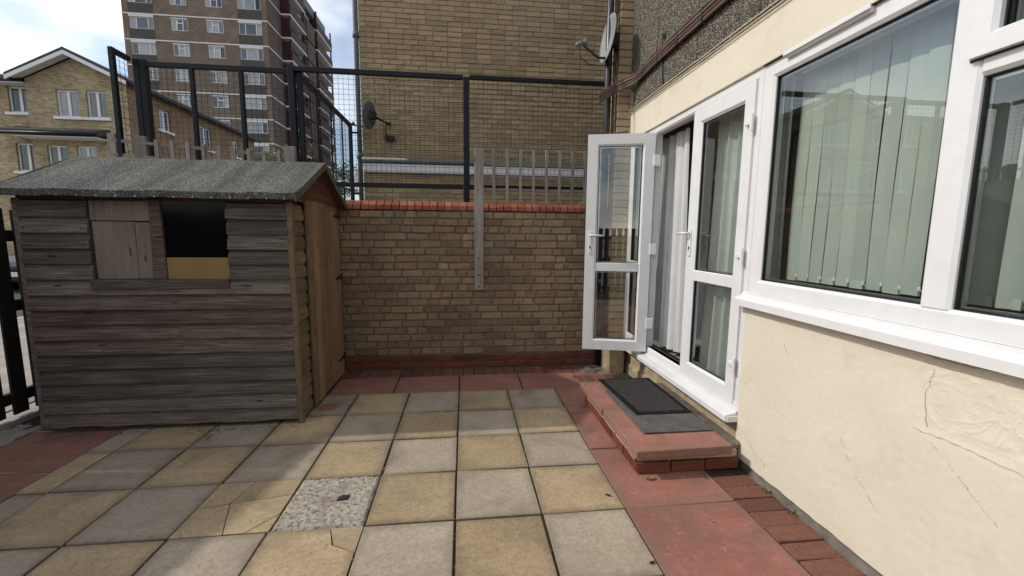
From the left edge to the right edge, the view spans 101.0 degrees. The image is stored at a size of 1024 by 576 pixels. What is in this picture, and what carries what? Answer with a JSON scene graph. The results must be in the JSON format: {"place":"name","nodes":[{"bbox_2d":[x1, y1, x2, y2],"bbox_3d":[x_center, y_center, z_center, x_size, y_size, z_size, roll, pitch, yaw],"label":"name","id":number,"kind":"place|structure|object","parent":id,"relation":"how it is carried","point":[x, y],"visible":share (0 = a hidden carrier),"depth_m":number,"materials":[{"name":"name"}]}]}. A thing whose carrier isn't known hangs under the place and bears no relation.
{"place":"outdoors","nodes":[
{"label":"outdoors","id":0,"kind":"place"},
{"bbox_2d":[0,319,34,412],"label":"pavement","id":1,"kind":"structure","parent":0,"point":[3,368],"depth_m":4.45,"materials":[{"name":"concrete"}]},
{"bbox_2d":[259,140,312,161],"bbox_3d":[-7.956,-2.879,15.305,2.388,4.855,2.552,0,7,-6],"label":"tree","id":2,"kind":"object","parent":1,"relation":"on","point":[271,158],"visible":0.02,"depth_m":14.55,"materials":[{"name":"green plant"}]},
{"bbox_2d":[13,289,22,316],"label":"road","id":3,"kind":"structure","parent":0,"point":[17,296],"depth_m":9.60,"materials":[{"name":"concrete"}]},
{"bbox_2d":[8,254,19,288],"bbox_3d":[-12.198,-0.850,12.113,2.000,1.476,3.974,0,7,-6],"label":"parked car","id":4,"kind":"object","parent":3,"relation":"on","point":[13,269],"visible":0.05,"depth_m":10.23,"materials":[{"name":"black paint"}]},
{"bbox_2d":[0,0,364,199],"label":"sky","id":5,"kind":"structure","parent":0,"point":[29,29],"materials":[{"name":"white"}]},
{"bbox_2d":[121,0,335,178],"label":"tower block","id":6,"kind":"structure","parent":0,"point":[274,33],"depth_m":47.30,"materials":[{"name":"brick"}]},
{"bbox_2d":[128,0,151,2],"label":"window","id":7,"kind":"structure","parent":6,"relation":"in","point":[142,1],"depth_m":45.60,"materials":[{"name":"white glass"}]},
{"bbox_2d":[129,16,153,28],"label":"window","id":8,"kind":"structure","parent":6,"relation":"in","point":[135,22],"depth_m":45.84,"materials":[{"name":"white glass"}]},
{"bbox_2d":[132,42,155,54],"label":"window","id":9,"kind":"structure","parent":6,"relation":"in","point":[138,48],"depth_m":46.17,"materials":[{"name":"grey glass"}]},
{"bbox_2d":[149,69,158,79],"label":"window","id":10,"kind":"structure","parent":6,"relation":"in","point":[152,75],"depth_m":46.58,"materials":[{"name":"grey glass"}]},
{"bbox_2d":[169,0,185,4],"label":"window","id":11,"kind":"structure","parent":6,"relation":"in","point":[175,2],"depth_m":45.99,"materials":[{"name":"grey glass"}]},
{"bbox_2d":[171,19,187,30],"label":"window","id":12,"kind":"structure","parent":6,"relation":"in","point":[177,24],"depth_m":46.27,"materials":[{"name":"grey glass"}]},
{"bbox_2d":[173,45,189,56],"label":"window","id":13,"kind":"structure","parent":6,"relation":"in","point":[179,50],"depth_m":46.60,"materials":[{"name":"white glass"}]},
{"bbox_2d":[175,70,188,81],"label":"window","id":14,"kind":"structure","parent":6,"relation":"in","point":[183,73],"depth_m":46.90,"materials":[{"name":"white glass"}]},
{"bbox_2d":[177,95,190,105],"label":"window","id":15,"kind":"structure","parent":6,"relation":"in","point":[185,97],"depth_m":47.23,"materials":[{"name":"white glass"}]},
{"bbox_2d":[205,0,221,7],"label":"window","id":16,"kind":"structure","parent":6,"relation":"in","point":[208,3],"depth_m":46.38,"materials":[{"name":"grey glass"}]},
{"bbox_2d":[206,21,223,32],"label":"window","id":17,"kind":"structure","parent":6,"relation":"in","point":[212,26],"depth_m":46.68,"materials":[{"name":"grey glass"}]},
{"bbox_2d":[208,46,225,58],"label":"window","id":18,"kind":"structure","parent":6,"relation":"in","point":[214,52],"depth_m":47.00,"materials":[{"name":"white glass"}]},
{"bbox_2d":[210,72,226,82],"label":"window","id":19,"kind":"structure","parent":6,"relation":"in","point":[215,79],"depth_m":47.34,"materials":[{"name":"white glass"}]},
{"bbox_2d":[212,96,228,107],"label":"window","id":20,"kind":"structure","parent":6,"relation":"in","point":[223,101],"depth_m":47.67,"materials":[{"name":"white glass"}]},
{"bbox_2d":[237,0,260,9],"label":"window","id":21,"kind":"structure","parent":6,"relation":"in","point":[242,4],"depth_m":46.79,"materials":[{"name":"white glass"}]},
{"bbox_2d":[239,23,261,35],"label":"window","id":22,"kind":"structure","parent":6,"relation":"in","point":[244,28],"depth_m":47.09,"materials":[{"name":"grey glass"}]},
{"bbox_2d":[240,48,263,60],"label":"window","id":23,"kind":"structure","parent":6,"relation":"in","point":[246,54],"depth_m":47.42,"materials":[{"name":"grey glass"}]},
{"bbox_2d":[244,73,264,84],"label":"window","id":24,"kind":"structure","parent":6,"relation":"in","point":[248,77],"depth_m":47.75,"materials":[{"name":"grey glass"}]},
{"bbox_2d":[246,98,266,109],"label":"window","id":25,"kind":"structure","parent":6,"relation":"in","point":[252,105],"depth_m":48.09,"materials":[{"name":"white glass"}]},
{"bbox_2d":[247,122,267,133],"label":"window","id":26,"kind":"structure","parent":6,"relation":"in","point":[250,125],"depth_m":48.40,"materials":[{"name":"white paint"}]},
{"bbox_2d":[254,146,268,156],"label":"window","id":27,"kind":"structure","parent":6,"relation":"in","point":[256,148],"depth_m":48.72,"materials":[{"name":"white paint"}]},
{"bbox_2d":[0,365,865,575],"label":"patio","id":28,"kind":"structure","parent":0,"point":[516,515],"depth_m":2.32,"materials":[{"name":"beige stone"}]},
{"bbox_2d":[0,156,347,430],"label":"shed","id":29,"kind":"structure","parent":28,"relation":"on","point":[160,291],"depth_m":3.03,"materials":[{"name":"grey"}]},
{"bbox_2d":[87,200,227,278],"bbox_3d":[-2.470,-0.336,2.983,0.890,0.548,0.020,0,7,-6],"label":"window frame","id":30,"kind":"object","parent":29,"relation":"in","point":[90,221],"depth_m":2.93,"materials":[{"name":"brown wood"}]},
{"bbox_2d":[162,201,228,257],"bbox_3d":[-2.234,-0.409,2.986,0.414,0.400,0.004,0,7,-6],"label":"window pane","id":31,"kind":"structure","parent":29,"relation":"in","point":[191,228],"depth_m":2.98,"materials":[{"name":"black glass"}]},
{"bbox_2d":[303,200,345,405],"bbox_3d":[-1.650,0.090,3.781,0.031,1.660,0.858,0,7,-6],"label":"shed door","id":32,"kind":"structure","parent":29,"relation":"in","point":[324,278],"depth_m":3.66,"materials":[{"name":"brown wood"}]},
{"bbox_2d":[580,381,740,473],"bbox_3d":[1.030,0.977,3.129,0.759,0.200,1.205,0,7,-6],"label":"doorstep","id":33,"kind":"object","parent":28,"relation":"on","point":[717,446],"visible":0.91,"depth_m":2.63,"materials":[{"name":"red brick"}]},
{"bbox_2d":[606,390,712,433],"bbox_3d":[1.032,0.877,3.082,0.470,0.006,0.745,0,7,-6],"label":"doormat","id":34,"kind":"object","parent":33,"relation":"on","point":[668,423],"visible":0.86,"depth_m":2.84,"materials":[{"name":"rubber"}]},
{"bbox_2d":[598,378,691,414],"bbox_3d":[1.016,0.836,3.333,0.455,0.012,0.733,0,7,-6],"label":"doormat","id":35,"kind":"object","parent":34,"relation":"on","point":[642,396],"visible":1,"depth_m":3.27,"materials":[{"name":"rubber"}]},
{"bbox_2d":[582,0,1023,575],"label":"house","id":36,"kind":"structure","parent":28,"relation":"on","point":[872,432],"depth_m":2.06,"materials":[{"name":"beige paint"}]},
{"bbox_2d":[575,12,619,65],"bbox_3d":[0.859,-2.479,4.248,0.438,0.507,0.358,2,7,8],"label":"satellite dish","id":37,"kind":"object","parent":36,"relation":"attached to","point":[613,44],"visible":0.96,"depth_m":4.21,"materials":[{"name":"grey metal"}]},
{"bbox_2d":[595,0,614,365],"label":"downpipe","id":38,"kind":"object","parent":36,"relation":"attached to","point":[605,152],"visible":0.81,"depth_m":4.45,"materials":[{"name":"black plastic"}]},
{"bbox_2d":[603,0,617,336],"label":"conduit","id":39,"kind":"object","parent":36,"relation":"attached to","point":[609,188],"visible":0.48,"depth_m":4.49,"materials":[{"name":"grey plastic"}]},
{"bbox_2d":[614,0,627,132],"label":"wall cable","id":40,"kind":"object","parent":36,"relation":"attached to","point":[616,81],"depth_m":4.35,"materials":[{"name":"black plastic"}]},
{"bbox_2d":[582,133,660,351],"bbox_3d":[1.009,-0.398,3.936,0.654,2.025,0.154,2,7,8],"label":"door","id":41,"kind":"structure","parent":36,"relation":"in","point":[641,323],"depth_m":3.96,"materials":[{"name":"plastic"}]},
{"bbox_2d":[598,0,727,103],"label":"cable bundle","id":42,"kind":"object","parent":36,"relation":"attached to","point":[709,8],"visible":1,"depth_m":3.49,"materials":[{"name":"black plastic"}]},
{"bbox_2d":[661,33,664,83],"bbox_3d":[1.286,-1.956,3.604,0.022,0.410,0.041,0,7,-6],"label":"wall cable","id":43,"kind":"object","parent":36,"relation":"attached to","point":[663,36],"depth_m":3.62,"materials":[{"name":"black"}]},
{"bbox_2d":[653,127,689,352],"bbox_3d":[1.471,-0.414,3.929,0.079,1.970,0.598,0,7,-6],"label":"curtain","id":44,"kind":"object","parent":36,"relation":"hanging from","point":[669,287],"visible":0.96,"depth_m":3.89,"materials":[{"name":"white fabric"}]},
{"bbox_2d":[693,260,699,356],"bbox_3d":[1.557,-0.378,3.642,0.070,1.970,0.199,0,7,-6],"label":"curtain","id":45,"kind":"object","parent":36,"relation":"hanging from","point":[696,321],"visible":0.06,"depth_m":3.64,"materials":[{"name":"white fabric"}]},
{"bbox_2d":[628,0,778,111],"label":"wall cable","id":46,"kind":"object","parent":36,"relation":"attached to","point":[711,50],"depth_m":2.86,"materials":[{"name":"plastic"}]},
{"bbox_2d":[629,0,784,113],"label":"wall cable","id":47,"kind":"object","parent":36,"relation":"attached to","point":[776,5],"depth_m":2.81,"materials":[{"name":"plastic"}]},
{"bbox_2d":[675,79,758,403],"bbox_3d":[1.398,-0.288,2.989,0.125,2.014,0.776,0,7,-6],"label":"door","id":48,"kind":"structure","parent":36,"relation":"in","point":[746,97],"depth_m":2.91,"materials":[{"name":"plastic"}]},
{"bbox_2d":[699,75,795,377],"bbox_3d":[1.586,-0.284,2.889,0.100,1.970,0.767,0,7,-6],"label":"curtain","id":49,"kind":"object","parent":36,"relation":"hanging from","point":[714,340],"visible":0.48,"depth_m":3.07,"materials":[{"name":"white fabric"}]},
{"bbox_2d":[786,0,959,295],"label":"vertical blind","id":50,"kind":"object","parent":36,"relation":"hanging from","point":[850,133],"visible":0.94,"depth_m":1.97,"materials":[{"name":"fabric"}]},
{"bbox_2d":[733,0,1023,378],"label":"window","id":51,"kind":"structure","parent":36,"relation":"in","point":[941,324],"depth_m":1.54,"materials":[{"name":"plastic"}]},
{"bbox_2d":[967,0,1023,310],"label":"vertical blind","id":52,"kind":"object","parent":36,"relation":"hanging from","point":[997,278],"visible":0.65,"depth_m":1.50,"materials":[{"name":"plastic"}]},
{"bbox_2d":[22,366,858,575],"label":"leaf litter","id":53,"kind":"object","parent":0,"point":[217,430],"visible":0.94,"depth_m":2.94,"materials":[{"name":"brown plant"}]},
{"label":"ground","id":54,"kind":"structure","parent":0,"visible":0},
{"bbox_2d":[0,402,39,429],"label":"kerb","id":55,"kind":"structure","parent":54,"relation":"on","point":[12,420],"depth_m":3.23,"materials":[{"name":"grey concrete"}]},
{"bbox_2d":[0,208,37,420],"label":"picket fence","id":56,"kind":"object","parent":55,"relation":"on","point":[19,394],"visible":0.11,"depth_m":3.19,"materials":[{"name":"black metal"}]},
{"bbox_2d":[0,46,260,254],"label":"town house","id":57,"kind":"structure","parent":54,"relation":"on","point":[56,105],"depth_m":20.66,"materials":[{"name":"brick"}]},
{"bbox_2d":[5,87,28,115],"bbox_3d":[-24.046,-9.137,20.641,1.290,1.350,0.240,0,7,-6],"label":"window","id":58,"kind":"structure","parent":57,"relation":"in","point":[18,99],"depth_m":20.69,"materials":[{"name":"white paint"}]},
{"bbox_2d":[14,143,35,173],"bbox_3d":[-24.029,-6.429,20.983,1.270,1.490,0.240,0,7,-6],"label":"window","id":59,"kind":"structure","parent":57,"relation":"in","point":[25,150],"depth_m":21.03,"materials":[{"name":"white paint"}]},
{"bbox_2d":[48,145,67,163],"bbox_3d":[-22.270,-6.349,20.828,0.910,1.300,0.062,0,7,-6],"label":"window","id":60,"kind":"structure","parent":57,"relation":"in","point":[57,153],"depth_m":20.78,"materials":[{"name":"white paint"}]},
{"bbox_2d":[53,90,82,119],"bbox_3d":[-21.538,-8.892,20.501,1.300,1.400,0.240,0,7,-6],"label":"window","id":61,"kind":"structure","parent":57,"relation":"in","point":[68,101],"depth_m":20.56,"materials":[{"name":"white paint"}]},
{"bbox_2d":[78,146,96,156],"bbox_3d":[-20.983,-6.356,20.974,0.880,1.300,0.062,0,7,-6],"label":"window","id":62,"kind":"structure","parent":57,"relation":"in","point":[87,151],"depth_m":20.91,"materials":[{"name":"white paint"}]},
{"bbox_2d":[83,91,111,120],"bbox_3d":[-20.271,-8.899,20.645,1.210,1.400,0.240,0,7,-6],"label":"window","id":63,"kind":"structure","parent":57,"relation":"in","point":[97,102],"depth_m":20.70,"materials":[{"name":"white paint"}]},
{"bbox_2d":[158,109,174,135],"bbox_3d":[-19.178,-9.165,23.292,0.240,1.230,1.220,0,7,-6],"label":"window","id":64,"kind":"structure","parent":57,"relation":"in","point":[161,113],"depth_m":23.30,"materials":[{"name":"white paint"}]},
{"bbox_2d":[199,126,214,153],"bbox_3d":[-19.595,-9.500,26.955,0.240,1.480,1.620,0,7,-6],"label":"window","id":65,"kind":"structure","parent":57,"relation":"in","point":[204,130],"depth_m":27.16,"materials":[{"name":"white paint"}]},
{"bbox_2d":[232,141,241,159],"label":"window","id":66,"kind":"structure","parent":57,"relation":"in","point":[233,143],"depth_m":30.73,"materials":[{"name":"white paint"}]},
{"bbox_2d":[334,161,363,196],"bbox_3d":[-6.989,-2.938,17.029,2.507,4.566,2.493,0,7,-6],"label":"tree","id":67,"kind":"object","parent":54,"relation":"on","point":[347,177],"visible":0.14,"depth_m":17.18,"materials":[{"name":"green plant"}]},
{"bbox_2d":[107,46,604,202],"bbox_3d":[-0.974,-0.835,5.594,5.822,3.130,2.446,0,7,-6],"label":"fence","id":68,"kind":"object","parent":54,"relation":"on","point":[143,94],"visible":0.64,"depth_m":4.40,"materials":[{"name":"black metal"}]},
{"bbox_2d":[336,200,607,371],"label":"garden wall","id":69,"kind":"structure","parent":54,"relation":"on","point":[413,298],"depth_m":4.49,"materials":[{"name":"brick"}]},
{"bbox_2d":[107,133,296,161],"bbox_3d":[-2.975,-1.084,4.109,1.674,0.763,0.066,0,7,-6],"label":"trellis","id":70,"kind":"object","parent":69,"relation":"on","point":[141,146],"visible":0.39,"depth_m":4.03,"materials":[{"name":"wood"}]},
{"bbox_2d":[474,148,586,289],"bbox_3d":[0.204,-0.714,4.466,1.200,1.464,0.076,0,7,-6],"label":"trellis","id":71,"kind":"object","parent":69,"relation":"on","point":[479,176],"visible":0.9,"depth_m":4.41,"materials":[{"name":"grey wood"}]},
{"bbox_2d":[352,0,606,210],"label":"brick building","id":72,"kind":"structure","parent":54,"relation":"on","point":[524,38],"depth_m":6.75,"materials":[{"name":"brown brick"}]},
{"bbox_2d":[339,168,363,192],"bbox_3d":[-2.637,-1.782,6.975,0.522,0.399,0.359,0,7,-6],"label":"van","id":73,"kind":"object","parent":72,"relation":"attached to","point":[356,176],"visible":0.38,"depth_m":7.03,"materials":[{"name":"grey"}]},
{"bbox_2d":[347,101,394,140],"bbox_3d":[-2.126,-2.554,6.420,0.699,0.519,0.305,-3,8,-27],"label":"satellite dish","id":74,"kind":"object","parent":72,"relation":"attached to","point":[371,117],"visible":0.9,"depth_m":6.36,"materials":[{"name":"black metal"}]}
]}

